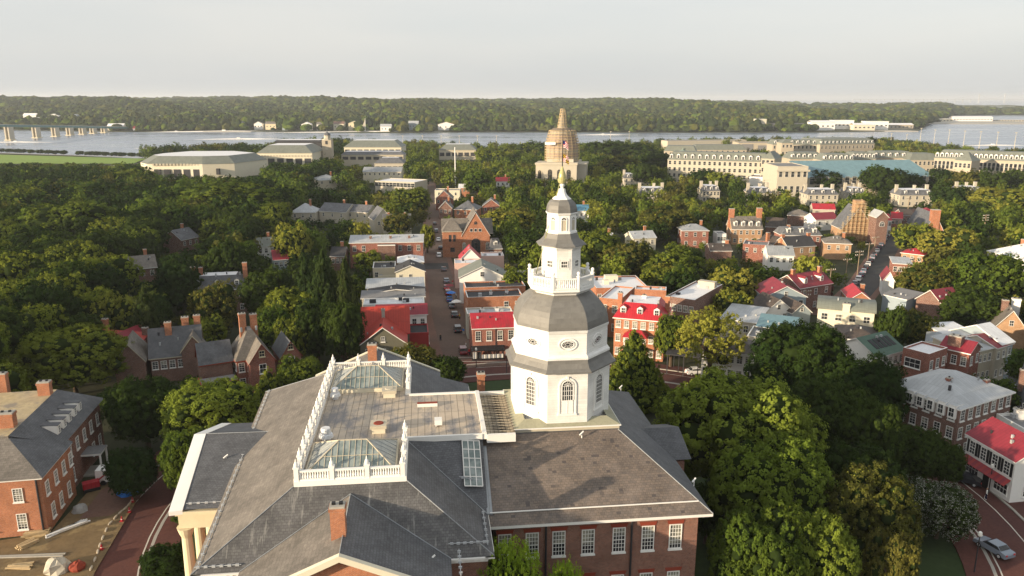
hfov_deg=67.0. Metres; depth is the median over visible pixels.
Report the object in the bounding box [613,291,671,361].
brick inn
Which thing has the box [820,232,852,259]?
tan house
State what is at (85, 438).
window
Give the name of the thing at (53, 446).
brick hall
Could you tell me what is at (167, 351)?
slate villa
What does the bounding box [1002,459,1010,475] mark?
window
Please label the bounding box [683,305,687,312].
window
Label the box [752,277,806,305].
gable house
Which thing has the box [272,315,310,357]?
leafy tree
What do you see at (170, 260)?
dark tree
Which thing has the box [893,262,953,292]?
olive tree
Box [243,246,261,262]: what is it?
dark tree
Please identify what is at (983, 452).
window
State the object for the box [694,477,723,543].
dark tree
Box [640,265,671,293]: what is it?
leafy tree
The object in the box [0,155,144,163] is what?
grass field
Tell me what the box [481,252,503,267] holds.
town house
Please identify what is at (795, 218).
cottage
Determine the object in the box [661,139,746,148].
long low hall
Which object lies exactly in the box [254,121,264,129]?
riverside house
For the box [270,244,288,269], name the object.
house
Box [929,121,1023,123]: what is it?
breakwater
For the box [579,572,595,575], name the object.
window
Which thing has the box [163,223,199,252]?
house
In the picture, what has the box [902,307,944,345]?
olive tree
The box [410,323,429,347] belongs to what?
storefront
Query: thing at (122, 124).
riverside house
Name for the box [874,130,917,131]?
waterfront quay
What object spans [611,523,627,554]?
window
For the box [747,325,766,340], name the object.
long building
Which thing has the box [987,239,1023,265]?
white hall
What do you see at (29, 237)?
dark tree
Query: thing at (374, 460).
state house
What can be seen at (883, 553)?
olive tree
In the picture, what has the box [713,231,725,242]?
house
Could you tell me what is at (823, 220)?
cottage
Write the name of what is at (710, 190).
white villa
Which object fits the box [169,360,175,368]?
window
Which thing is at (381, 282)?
row building
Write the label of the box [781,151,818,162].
stone wing
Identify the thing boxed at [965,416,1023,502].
cafe building
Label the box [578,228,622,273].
leafy tree
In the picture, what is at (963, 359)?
window
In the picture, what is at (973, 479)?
parked car
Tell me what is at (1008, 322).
gable house
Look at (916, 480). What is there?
flowering tree
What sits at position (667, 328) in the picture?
leafy tree
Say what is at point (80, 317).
dark tree
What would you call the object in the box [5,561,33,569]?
lumber pile
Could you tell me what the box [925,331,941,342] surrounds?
row house
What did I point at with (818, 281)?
maroon house
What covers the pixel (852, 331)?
brown building
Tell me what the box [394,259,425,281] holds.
gable house
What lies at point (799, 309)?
gable house
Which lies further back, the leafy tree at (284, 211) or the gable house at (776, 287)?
the leafy tree at (284, 211)
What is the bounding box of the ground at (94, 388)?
[0,114,1023,539]
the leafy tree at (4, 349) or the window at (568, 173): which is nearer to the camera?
the leafy tree at (4, 349)
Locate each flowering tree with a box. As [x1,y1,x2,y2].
[906,473,930,511]
[909,478,980,543]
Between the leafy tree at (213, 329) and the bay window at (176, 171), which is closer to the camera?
the leafy tree at (213, 329)
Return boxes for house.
[23,113,37,117]
[101,317,163,370]
[107,123,125,129]
[127,248,157,282]
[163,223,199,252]
[168,136,712,575]
[190,261,248,312]
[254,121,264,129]
[256,232,273,258]
[265,121,277,129]
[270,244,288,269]
[291,199,319,221]
[314,171,341,189]
[318,199,352,223]
[329,241,349,270]
[333,121,345,129]
[348,121,354,129]
[349,201,374,223]
[360,305,409,353]
[368,206,387,233]
[375,303,427,323]
[380,124,391,131]
[382,212,411,233]
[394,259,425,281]
[397,254,423,263]
[408,121,418,129]
[435,186,453,209]
[435,188,460,203]
[438,122,453,129]
[438,196,453,218]
[454,196,481,217]
[454,258,481,287]
[458,184,469,196]
[458,244,480,258]
[458,259,505,302]
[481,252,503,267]
[482,194,499,214]
[488,238,502,251]
[496,174,509,186]
[576,201,588,221]
[624,226,656,249]
[677,220,709,247]
[704,239,732,263]
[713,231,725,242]
[726,207,762,244]
[742,240,768,262]
[751,291,789,315]
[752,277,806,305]
[762,245,794,270]
[765,217,786,234]
[773,225,821,250]
[779,265,833,310]
[780,296,812,326]
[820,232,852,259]
[841,283,870,298]
[879,266,895,295]
[887,214,892,235]
[890,212,902,232]
[895,209,912,225]
[900,248,928,263]
[906,207,942,231]
[915,287,954,321]
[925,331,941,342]
[931,321,962,333]
[931,330,994,378]
[948,322,1015,378]
[966,333,1014,380]
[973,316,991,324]
[991,297,1023,348]
[1016,364,1023,407]
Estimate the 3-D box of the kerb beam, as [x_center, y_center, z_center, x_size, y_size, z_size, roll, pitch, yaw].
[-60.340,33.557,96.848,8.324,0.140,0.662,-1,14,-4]
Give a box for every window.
[11,488,24,503]
[16,513,29,531]
[44,479,51,496]
[51,500,57,519]
[53,468,59,485]
[59,490,65,508]
[61,459,67,476]
[67,480,72,497]
[68,451,73,467]
[75,435,80,450]
[82,427,87,442]
[89,419,93,434]
[95,412,99,426]
[98,433,102,444]
[152,361,158,370]
[154,169,161,174]
[160,360,167,369]
[164,169,170,176]
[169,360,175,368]
[173,169,180,177]
[178,359,182,367]
[183,169,190,177]
[193,169,199,176]
[238,363,245,372]
[259,350,264,357]
[259,363,266,374]
[268,158,274,164]
[277,158,283,162]
[286,158,292,164]
[288,343,293,350]
[295,158,301,163]
[304,158,310,163]
[471,238,479,252]
[475,331,480,341]
[486,331,491,340]
[496,530,513,559]
[497,330,502,340]
[508,330,513,340]
[523,528,540,559]
[548,169,551,180]
[550,527,567,557]
[566,170,570,181]
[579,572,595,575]
[580,525,596,556]
[609,570,625,575]
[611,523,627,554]
[612,305,617,312]
[615,320,620,327]
[615,333,619,341]
[624,320,628,328]
[632,321,636,328]
[638,568,654,575]
[640,322,645,329]
[640,521,656,552]
[648,323,653,330]
[648,336,653,344]
[655,351,660,358]
[665,567,681,575]
[667,520,684,550]
[677,304,681,311]
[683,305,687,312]
[736,356,742,364]
[743,325,747,332]
[809,177,813,184]
[821,312,827,319]
[835,314,841,320]
[849,315,855,322]
[863,317,869,323]
[893,355,897,363]
[904,356,920,370]
[908,412,916,425]
[910,396,917,408]
[920,416,928,429]
[922,399,929,412]
[928,360,932,370]
[933,421,940,433]
[934,403,941,417]
[935,358,939,368]
[941,356,945,366]
[944,425,952,439]
[950,354,956,364]
[956,427,962,440]
[959,356,966,366]
[959,410,965,422]
[964,424,970,437]
[965,464,978,475]
[967,407,973,419]
[968,439,975,454]
[975,405,980,417]
[979,446,987,461]
[982,402,988,414]
[990,400,995,412]
[990,453,998,468]
[991,481,1007,496]
[997,397,1003,409]
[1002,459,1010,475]
[1005,395,1010,407]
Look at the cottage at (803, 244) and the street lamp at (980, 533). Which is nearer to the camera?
the street lamp at (980, 533)
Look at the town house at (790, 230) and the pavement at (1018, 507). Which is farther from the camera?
the town house at (790, 230)
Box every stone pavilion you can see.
[760,151,782,175]
[776,139,792,154]
[953,152,980,172]
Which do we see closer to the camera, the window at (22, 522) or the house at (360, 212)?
the window at (22, 522)
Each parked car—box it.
[443,278,449,282]
[446,296,452,301]
[448,302,454,308]
[450,311,457,317]
[453,324,461,332]
[458,345,467,354]
[685,366,700,375]
[855,275,861,281]
[958,471,982,486]
[973,536,1015,559]
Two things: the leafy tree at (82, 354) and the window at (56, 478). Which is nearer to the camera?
the window at (56, 478)
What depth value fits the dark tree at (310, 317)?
167.56 m
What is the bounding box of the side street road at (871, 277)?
[817,208,911,314]
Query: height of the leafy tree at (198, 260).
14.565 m
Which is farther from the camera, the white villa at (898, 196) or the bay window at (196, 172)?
the bay window at (196, 172)
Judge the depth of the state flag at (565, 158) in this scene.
82.70 m
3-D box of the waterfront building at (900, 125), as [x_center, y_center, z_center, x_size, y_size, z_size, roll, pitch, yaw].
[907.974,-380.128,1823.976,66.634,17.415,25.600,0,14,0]
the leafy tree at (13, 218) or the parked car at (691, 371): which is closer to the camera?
the parked car at (691, 371)
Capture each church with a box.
[441,207,492,257]
[830,199,869,241]
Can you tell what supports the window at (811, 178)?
in the drill hall
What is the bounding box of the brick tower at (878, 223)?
[866,209,889,243]
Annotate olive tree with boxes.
[185,278,238,332]
[381,209,414,233]
[390,341,437,366]
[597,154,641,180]
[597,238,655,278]
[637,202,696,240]
[815,460,924,575]
[859,526,921,575]
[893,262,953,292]
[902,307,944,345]
[949,168,983,185]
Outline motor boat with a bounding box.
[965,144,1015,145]
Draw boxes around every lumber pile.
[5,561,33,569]
[15,537,38,549]
[21,527,50,538]
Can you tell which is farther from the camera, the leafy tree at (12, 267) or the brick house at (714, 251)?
the brick house at (714, 251)
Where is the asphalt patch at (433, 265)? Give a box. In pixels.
[424,263,448,268]
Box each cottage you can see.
[758,232,779,244]
[776,232,816,259]
[787,209,808,225]
[803,212,836,229]
[810,203,835,212]
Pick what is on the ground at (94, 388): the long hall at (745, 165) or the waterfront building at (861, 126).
the long hall at (745, 165)
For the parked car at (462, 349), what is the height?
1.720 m
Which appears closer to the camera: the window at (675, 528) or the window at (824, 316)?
the window at (675, 528)
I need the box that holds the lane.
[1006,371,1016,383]
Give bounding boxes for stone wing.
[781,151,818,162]
[813,153,853,160]
[846,151,875,159]
[867,150,911,159]
[903,152,935,171]
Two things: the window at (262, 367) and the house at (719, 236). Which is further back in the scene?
the house at (719, 236)
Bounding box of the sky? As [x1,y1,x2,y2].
[0,0,1023,99]
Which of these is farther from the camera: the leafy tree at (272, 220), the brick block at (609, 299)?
the leafy tree at (272, 220)
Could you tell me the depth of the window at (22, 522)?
101.38 m
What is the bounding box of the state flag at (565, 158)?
[563,154,568,164]
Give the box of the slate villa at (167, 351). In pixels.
[115,313,205,386]
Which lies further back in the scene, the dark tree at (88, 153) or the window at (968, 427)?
the dark tree at (88, 153)
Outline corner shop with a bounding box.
[468,311,513,360]
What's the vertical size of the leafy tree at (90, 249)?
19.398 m
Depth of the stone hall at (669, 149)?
753.32 m
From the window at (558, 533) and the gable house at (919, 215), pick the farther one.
the gable house at (919, 215)
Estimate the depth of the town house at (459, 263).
249.73 m
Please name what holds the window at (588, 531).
in the state house at (374, 460)
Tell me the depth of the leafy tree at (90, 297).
182.85 m
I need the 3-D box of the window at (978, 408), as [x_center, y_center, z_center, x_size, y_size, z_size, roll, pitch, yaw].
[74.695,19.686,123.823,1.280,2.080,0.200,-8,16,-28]
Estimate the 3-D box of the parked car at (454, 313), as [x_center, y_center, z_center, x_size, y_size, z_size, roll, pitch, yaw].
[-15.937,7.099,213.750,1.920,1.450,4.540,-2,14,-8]
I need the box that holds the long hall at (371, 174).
[363,167,403,182]
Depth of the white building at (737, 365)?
160.34 m
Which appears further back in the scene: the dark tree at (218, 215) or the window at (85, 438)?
the dark tree at (218, 215)
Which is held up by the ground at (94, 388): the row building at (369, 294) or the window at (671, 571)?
the row building at (369, 294)
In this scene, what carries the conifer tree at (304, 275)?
on the ground at (94, 388)
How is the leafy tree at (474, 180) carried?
on the ground at (94, 388)
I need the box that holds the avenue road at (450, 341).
[426,181,499,367]
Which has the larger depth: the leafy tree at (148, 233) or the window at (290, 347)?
the leafy tree at (148, 233)
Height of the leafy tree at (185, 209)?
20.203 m
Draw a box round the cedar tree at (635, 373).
[609,329,672,413]
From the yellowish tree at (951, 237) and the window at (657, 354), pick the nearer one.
the window at (657, 354)
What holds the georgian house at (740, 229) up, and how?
on the ground at (94, 388)
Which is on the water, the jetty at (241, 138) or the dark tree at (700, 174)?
the jetty at (241, 138)
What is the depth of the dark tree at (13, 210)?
317.43 m
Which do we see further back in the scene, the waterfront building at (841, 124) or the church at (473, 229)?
the waterfront building at (841, 124)
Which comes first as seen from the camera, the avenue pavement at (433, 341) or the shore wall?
the avenue pavement at (433, 341)
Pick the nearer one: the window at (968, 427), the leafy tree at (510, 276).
the window at (968, 427)
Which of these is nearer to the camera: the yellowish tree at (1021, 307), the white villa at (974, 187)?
the yellowish tree at (1021, 307)
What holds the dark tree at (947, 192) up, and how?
on the ground at (94, 388)
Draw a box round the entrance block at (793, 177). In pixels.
[762,163,809,196]
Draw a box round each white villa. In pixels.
[621,170,649,187]
[636,182,665,202]
[697,181,719,201]
[743,182,771,202]
[799,184,838,205]
[839,182,863,200]
[888,184,931,206]
[951,182,978,190]
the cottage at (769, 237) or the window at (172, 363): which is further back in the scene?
the cottage at (769, 237)
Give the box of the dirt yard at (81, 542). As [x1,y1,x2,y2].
[0,482,136,575]
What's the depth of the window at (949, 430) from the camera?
122.96 m
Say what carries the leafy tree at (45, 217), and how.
on the ground at (94, 388)
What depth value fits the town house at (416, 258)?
259.14 m
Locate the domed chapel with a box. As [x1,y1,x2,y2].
[535,109,588,185]
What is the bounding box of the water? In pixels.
[0,100,1023,157]
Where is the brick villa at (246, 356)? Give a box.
[195,312,302,392]
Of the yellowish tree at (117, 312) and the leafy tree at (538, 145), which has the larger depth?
the leafy tree at (538, 145)
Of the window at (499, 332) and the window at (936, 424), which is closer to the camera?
the window at (936, 424)
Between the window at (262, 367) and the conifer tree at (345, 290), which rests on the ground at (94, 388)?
the conifer tree at (345, 290)
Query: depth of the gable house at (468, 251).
264.53 m
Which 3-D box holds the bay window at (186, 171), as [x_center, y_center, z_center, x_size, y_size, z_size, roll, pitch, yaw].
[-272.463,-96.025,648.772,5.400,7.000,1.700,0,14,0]
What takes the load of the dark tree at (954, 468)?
on the ground at (94, 388)
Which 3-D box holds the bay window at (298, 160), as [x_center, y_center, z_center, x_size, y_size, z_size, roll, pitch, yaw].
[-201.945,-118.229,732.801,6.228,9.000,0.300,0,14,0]
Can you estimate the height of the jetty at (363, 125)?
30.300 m
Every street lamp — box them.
[973,531,982,571]
[988,464,994,492]
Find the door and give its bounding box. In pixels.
[981,474,988,488]
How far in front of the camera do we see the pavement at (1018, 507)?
168.55 m
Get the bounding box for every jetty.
[203,131,252,131]
[223,137,260,138]
[275,121,379,132]
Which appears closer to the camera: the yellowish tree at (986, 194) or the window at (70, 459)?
the window at (70, 459)
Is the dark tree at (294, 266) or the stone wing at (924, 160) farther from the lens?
the stone wing at (924, 160)
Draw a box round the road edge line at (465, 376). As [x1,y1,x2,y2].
[137,373,1002,575]
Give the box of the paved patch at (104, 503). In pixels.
[80,487,140,517]
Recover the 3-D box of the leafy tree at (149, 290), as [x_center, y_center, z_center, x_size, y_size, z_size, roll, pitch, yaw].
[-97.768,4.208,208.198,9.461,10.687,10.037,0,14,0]
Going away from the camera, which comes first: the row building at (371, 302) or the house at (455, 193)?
the row building at (371, 302)
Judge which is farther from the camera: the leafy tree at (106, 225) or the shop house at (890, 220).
the shop house at (890, 220)
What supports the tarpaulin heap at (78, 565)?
on the dirt yard at (81, 542)
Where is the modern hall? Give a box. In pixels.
[732,141,767,151]
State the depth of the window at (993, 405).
125.87 m
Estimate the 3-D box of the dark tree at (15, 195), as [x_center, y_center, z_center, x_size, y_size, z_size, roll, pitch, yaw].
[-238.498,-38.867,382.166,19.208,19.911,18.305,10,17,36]
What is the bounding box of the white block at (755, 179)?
[749,174,762,185]
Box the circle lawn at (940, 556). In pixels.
[179,380,965,575]
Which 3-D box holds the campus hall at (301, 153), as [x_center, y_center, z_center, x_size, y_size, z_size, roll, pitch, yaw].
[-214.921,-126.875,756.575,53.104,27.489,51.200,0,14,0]
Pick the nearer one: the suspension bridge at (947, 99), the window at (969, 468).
the window at (969, 468)
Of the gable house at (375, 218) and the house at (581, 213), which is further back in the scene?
the house at (581, 213)
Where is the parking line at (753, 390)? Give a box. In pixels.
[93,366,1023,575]
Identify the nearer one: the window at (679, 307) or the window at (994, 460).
the window at (994, 460)
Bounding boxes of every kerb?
[143,374,997,575]
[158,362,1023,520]
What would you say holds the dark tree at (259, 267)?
on the ground at (94, 388)
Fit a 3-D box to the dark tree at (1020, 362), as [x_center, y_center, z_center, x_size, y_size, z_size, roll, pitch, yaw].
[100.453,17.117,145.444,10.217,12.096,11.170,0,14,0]
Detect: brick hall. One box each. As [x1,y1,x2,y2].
[0,371,107,537]
[349,234,424,267]
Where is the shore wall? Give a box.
[9,153,146,157]
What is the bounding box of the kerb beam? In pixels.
[0,553,65,557]
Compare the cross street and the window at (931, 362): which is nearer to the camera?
the window at (931, 362)
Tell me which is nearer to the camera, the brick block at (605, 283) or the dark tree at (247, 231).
the brick block at (605, 283)
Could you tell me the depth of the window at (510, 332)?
175.08 m
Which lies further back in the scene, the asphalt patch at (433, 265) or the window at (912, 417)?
the asphalt patch at (433, 265)
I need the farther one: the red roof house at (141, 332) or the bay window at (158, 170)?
the bay window at (158, 170)
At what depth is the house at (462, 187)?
516.12 m
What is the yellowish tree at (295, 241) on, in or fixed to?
on the ground at (94, 388)
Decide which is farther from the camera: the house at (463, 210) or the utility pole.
the house at (463, 210)
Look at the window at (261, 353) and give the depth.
151.93 m
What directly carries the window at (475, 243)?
in the church at (473, 229)
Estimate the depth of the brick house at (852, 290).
218.27 m
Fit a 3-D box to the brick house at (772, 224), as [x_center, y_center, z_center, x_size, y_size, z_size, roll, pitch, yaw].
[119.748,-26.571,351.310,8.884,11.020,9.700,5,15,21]
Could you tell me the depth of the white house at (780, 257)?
280.46 m
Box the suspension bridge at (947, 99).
[852,94,1022,102]
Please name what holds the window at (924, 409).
in the brick building at (955, 406)
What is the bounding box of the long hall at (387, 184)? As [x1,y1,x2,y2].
[375,178,427,192]
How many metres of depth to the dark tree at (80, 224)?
293.87 m
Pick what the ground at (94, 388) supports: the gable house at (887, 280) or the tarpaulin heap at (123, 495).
the gable house at (887, 280)
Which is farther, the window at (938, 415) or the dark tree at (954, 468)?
the window at (938, 415)
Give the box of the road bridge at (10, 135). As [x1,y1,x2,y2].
[0,124,127,139]
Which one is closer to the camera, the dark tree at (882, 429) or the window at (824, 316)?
the dark tree at (882, 429)
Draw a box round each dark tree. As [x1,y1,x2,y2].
[0,204,26,220]
[0,238,63,257]
[0,305,31,357]
[7,229,56,247]
[9,189,46,203]
[9,278,87,316]
[26,260,92,290]
[39,253,63,267]
[50,150,59,153]
[51,234,95,245]
[51,312,102,332]
[54,215,94,234]
[59,150,67,154]
[60,243,82,256]
[70,260,131,298]
[74,229,105,239]
[81,227,140,257]
[84,151,93,154]
[98,374,179,449]
[99,384,139,411]
[100,152,109,155]
[101,445,158,498]
[109,152,117,155]
[120,215,171,248]
[125,208,173,227]
[132,235,162,262]
[136,541,184,575]
[139,201,175,212]
[152,261,206,313]
[155,299,175,322]
[158,253,203,271]
[170,516,178,525]
[187,208,214,234]
[201,235,234,256]
[201,238,254,273]
[210,205,244,223]
[222,212,268,236]
[224,221,256,242]
[235,261,292,311]
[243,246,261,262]
[247,295,269,312]
[248,259,269,275]
[287,260,315,286]
[292,296,328,363]
[322,300,367,361]
[430,354,467,381]
[502,229,541,258]
[583,140,630,156]
[613,141,658,157]
[631,163,665,182]
[634,150,669,168]
[661,271,696,294]
[677,245,706,270]
[685,168,716,182]
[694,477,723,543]
[712,263,743,275]
[743,318,857,394]
[788,371,884,453]
[812,169,842,187]
[823,436,909,485]
[827,351,911,421]
[829,398,909,464]
[856,164,907,193]
[868,137,885,141]
[872,303,910,346]
[897,422,945,480]
[900,170,925,187]
[926,166,956,188]
[928,183,971,204]
[928,437,967,485]
[936,283,1006,326]
[976,167,1014,188]
[1002,168,1023,190]
[1010,351,1023,380]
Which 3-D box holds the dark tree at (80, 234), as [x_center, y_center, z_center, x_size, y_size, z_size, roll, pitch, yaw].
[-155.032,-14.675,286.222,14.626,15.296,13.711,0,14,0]
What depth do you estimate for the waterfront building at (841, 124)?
1761.47 m
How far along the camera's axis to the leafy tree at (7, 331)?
149.41 m
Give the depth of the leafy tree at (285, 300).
182.74 m
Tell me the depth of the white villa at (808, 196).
465.90 m
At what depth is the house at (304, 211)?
395.22 m
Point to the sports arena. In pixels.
(190, 164)
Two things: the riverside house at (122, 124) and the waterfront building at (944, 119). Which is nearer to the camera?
the riverside house at (122, 124)
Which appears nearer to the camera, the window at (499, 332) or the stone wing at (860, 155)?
the window at (499, 332)
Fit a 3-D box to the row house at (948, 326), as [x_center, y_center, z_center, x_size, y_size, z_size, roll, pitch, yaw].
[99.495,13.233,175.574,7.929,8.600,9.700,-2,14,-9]
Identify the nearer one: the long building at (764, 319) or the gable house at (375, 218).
the long building at (764, 319)
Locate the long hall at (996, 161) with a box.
[933,149,1023,173]
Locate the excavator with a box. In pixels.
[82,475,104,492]
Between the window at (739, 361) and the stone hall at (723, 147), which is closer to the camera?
the window at (739, 361)
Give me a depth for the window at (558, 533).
76.21 m
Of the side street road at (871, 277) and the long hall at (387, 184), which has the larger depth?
the long hall at (387, 184)
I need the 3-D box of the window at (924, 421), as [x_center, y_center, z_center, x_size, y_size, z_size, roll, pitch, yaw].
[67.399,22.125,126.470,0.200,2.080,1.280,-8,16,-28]
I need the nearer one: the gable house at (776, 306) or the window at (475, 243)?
the gable house at (776, 306)
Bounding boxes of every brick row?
[889,256,912,277]
[940,333,982,376]
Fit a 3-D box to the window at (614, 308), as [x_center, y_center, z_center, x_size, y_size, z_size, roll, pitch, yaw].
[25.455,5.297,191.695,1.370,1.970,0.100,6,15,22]
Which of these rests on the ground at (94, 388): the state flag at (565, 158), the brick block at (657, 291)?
the brick block at (657, 291)
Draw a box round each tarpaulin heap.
[43,556,70,575]
[67,559,85,572]
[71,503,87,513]
[116,491,131,497]
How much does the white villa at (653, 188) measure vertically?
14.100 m
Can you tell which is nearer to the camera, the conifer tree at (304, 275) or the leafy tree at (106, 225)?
the conifer tree at (304, 275)
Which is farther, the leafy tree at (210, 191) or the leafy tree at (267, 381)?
the leafy tree at (210, 191)
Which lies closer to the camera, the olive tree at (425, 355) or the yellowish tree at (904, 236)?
the olive tree at (425, 355)
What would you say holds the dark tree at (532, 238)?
on the ground at (94, 388)
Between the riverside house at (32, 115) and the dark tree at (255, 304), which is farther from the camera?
the riverside house at (32, 115)
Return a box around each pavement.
[153,358,1023,517]
[154,374,993,575]
[423,181,509,367]
[811,208,915,314]
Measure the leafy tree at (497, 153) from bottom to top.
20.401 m
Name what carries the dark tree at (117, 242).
on the ground at (94, 388)
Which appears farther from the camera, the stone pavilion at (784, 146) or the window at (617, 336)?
the stone pavilion at (784, 146)
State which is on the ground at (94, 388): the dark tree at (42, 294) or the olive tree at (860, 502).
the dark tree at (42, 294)
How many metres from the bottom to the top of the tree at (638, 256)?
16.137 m
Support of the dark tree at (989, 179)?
on the ground at (94, 388)
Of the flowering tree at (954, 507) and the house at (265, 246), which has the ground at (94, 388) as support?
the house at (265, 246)
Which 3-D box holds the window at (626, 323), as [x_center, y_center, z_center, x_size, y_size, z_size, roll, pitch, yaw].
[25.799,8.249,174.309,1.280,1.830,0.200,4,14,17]
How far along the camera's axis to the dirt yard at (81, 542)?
99.48 m
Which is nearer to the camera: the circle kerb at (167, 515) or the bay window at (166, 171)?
the circle kerb at (167, 515)
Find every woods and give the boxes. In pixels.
[0,95,1023,131]
[0,135,355,403]
[336,135,1023,375]
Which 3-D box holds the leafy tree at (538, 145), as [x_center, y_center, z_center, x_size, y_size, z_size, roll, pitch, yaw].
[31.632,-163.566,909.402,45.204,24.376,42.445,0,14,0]
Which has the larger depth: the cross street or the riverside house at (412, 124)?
the riverside house at (412, 124)
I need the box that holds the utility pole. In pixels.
[855,250,863,274]
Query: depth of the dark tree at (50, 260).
221.01 m
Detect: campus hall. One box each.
[257,143,322,165]
[275,139,321,147]
[341,151,405,165]
[344,139,405,151]
[374,157,405,166]
[439,143,476,159]
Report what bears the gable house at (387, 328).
on the ground at (94, 388)
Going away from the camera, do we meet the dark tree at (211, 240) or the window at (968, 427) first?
the window at (968, 427)
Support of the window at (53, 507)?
in the brick hall at (53, 446)
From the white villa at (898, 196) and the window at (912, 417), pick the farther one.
the white villa at (898, 196)
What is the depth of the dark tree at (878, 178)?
498.51 m
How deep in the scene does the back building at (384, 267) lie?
249.50 m
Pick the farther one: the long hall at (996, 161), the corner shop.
the long hall at (996, 161)
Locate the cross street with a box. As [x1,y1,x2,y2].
[335,353,475,372]
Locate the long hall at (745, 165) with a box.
[667,151,766,184]
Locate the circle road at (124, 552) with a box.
[94,365,1023,575]
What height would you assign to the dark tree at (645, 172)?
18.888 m
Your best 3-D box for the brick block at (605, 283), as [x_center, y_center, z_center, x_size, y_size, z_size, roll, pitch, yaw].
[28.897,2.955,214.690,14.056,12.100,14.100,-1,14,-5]
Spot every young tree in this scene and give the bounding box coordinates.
[476,535,542,575]
[547,552,583,575]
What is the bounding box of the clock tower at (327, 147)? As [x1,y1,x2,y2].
[322,131,333,158]
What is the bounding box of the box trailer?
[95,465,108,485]
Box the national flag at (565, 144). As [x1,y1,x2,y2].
[563,141,567,149]
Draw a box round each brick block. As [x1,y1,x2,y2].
[463,280,524,311]
[465,289,520,317]
[591,274,646,297]
[599,285,633,336]
[635,285,666,300]
[669,279,722,331]
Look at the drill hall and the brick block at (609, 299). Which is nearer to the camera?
the brick block at (609, 299)
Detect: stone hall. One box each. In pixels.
[664,145,696,154]
[693,144,746,151]
[766,139,816,151]
[801,137,874,152]
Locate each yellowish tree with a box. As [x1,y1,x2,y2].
[81,252,145,293]
[90,291,136,329]
[270,221,313,260]
[420,224,435,252]
[479,208,535,236]
[650,263,674,270]
[674,304,747,369]
[706,264,761,299]
[712,287,753,313]
[889,222,935,249]
[915,226,980,257]
[966,186,1023,209]
[996,292,1023,323]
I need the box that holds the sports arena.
[140,151,266,178]
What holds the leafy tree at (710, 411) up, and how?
on the circle lawn at (940, 556)
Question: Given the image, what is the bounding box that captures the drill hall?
[785,160,934,194]
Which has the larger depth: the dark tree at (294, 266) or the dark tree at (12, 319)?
the dark tree at (294, 266)
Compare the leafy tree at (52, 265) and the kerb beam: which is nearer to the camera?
the kerb beam
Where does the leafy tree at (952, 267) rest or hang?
on the ground at (94, 388)
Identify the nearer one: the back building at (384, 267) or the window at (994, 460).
the window at (994, 460)
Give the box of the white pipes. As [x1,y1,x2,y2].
[45,519,90,538]
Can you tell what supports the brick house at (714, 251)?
on the ground at (94, 388)
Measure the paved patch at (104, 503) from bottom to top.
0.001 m
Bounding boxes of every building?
[360,288,425,306]
[363,297,423,306]
[365,277,424,289]
[368,284,425,300]
[373,261,395,277]
[378,274,395,277]
[465,306,511,338]
[666,336,758,381]
[720,303,768,337]
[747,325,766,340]
[756,313,799,327]
[807,120,834,129]
[816,295,876,327]
[834,120,854,128]
[834,324,877,339]
[845,331,902,369]
[849,123,874,129]
[861,121,888,129]
[881,287,923,312]
[888,123,913,128]
[896,368,1015,452]
[900,341,947,378]
[939,118,952,120]
[949,116,992,120]
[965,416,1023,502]
[993,120,1023,121]
[996,406,1023,432]
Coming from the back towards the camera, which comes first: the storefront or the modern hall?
the modern hall
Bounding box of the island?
[959,105,1023,106]
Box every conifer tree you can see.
[127,284,165,328]
[292,250,311,294]
[306,245,338,308]
[335,254,360,311]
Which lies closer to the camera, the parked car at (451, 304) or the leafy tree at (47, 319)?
the leafy tree at (47, 319)
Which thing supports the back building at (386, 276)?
on the ground at (94, 388)
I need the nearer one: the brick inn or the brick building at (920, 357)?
the brick building at (920, 357)
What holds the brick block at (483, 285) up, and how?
on the ground at (94, 388)
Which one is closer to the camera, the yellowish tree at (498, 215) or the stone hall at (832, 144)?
the yellowish tree at (498, 215)
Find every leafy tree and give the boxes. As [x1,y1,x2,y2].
[0,219,15,228]
[0,222,34,240]
[0,240,12,252]
[0,250,49,284]
[0,278,31,294]
[0,279,42,300]
[0,291,16,311]
[0,322,11,338]
[0,326,11,362]
[0,359,30,391]
[4,212,25,224]
[7,186,51,195]
[9,322,134,392]
[11,302,69,344]
[15,198,119,231]
[18,222,43,233]
[28,233,59,248]
[34,270,91,297]
[41,253,91,270]
[42,238,106,261]
[68,285,114,315]
[86,216,128,232]
[104,167,162,180]
[121,226,161,243]
[133,282,166,298]
[156,375,260,440]
[156,425,204,490]
[161,200,194,228]
[176,179,284,207]
[189,313,227,341]
[191,203,218,214]
[194,255,207,269]
[198,218,224,242]
[234,240,261,261]
[249,304,291,355]
[253,211,284,236]
[254,366,281,404]
[256,202,294,225]
[263,285,314,318]
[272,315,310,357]
[277,353,323,386]
[336,273,365,297]
[353,249,383,275]
[391,186,432,212]
[461,168,493,196]
[474,148,506,162]
[494,143,533,154]
[501,267,529,290]
[526,140,545,150]
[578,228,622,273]
[640,247,705,279]
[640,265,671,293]
[652,312,690,366]
[652,365,829,480]
[667,261,698,293]
[704,171,733,188]
[705,497,811,575]
[706,429,839,532]
[783,501,862,575]
[943,257,963,282]
[949,249,1023,300]
[980,373,1021,412]
[1002,348,1023,378]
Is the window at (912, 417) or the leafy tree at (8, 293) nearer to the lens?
the window at (912, 417)

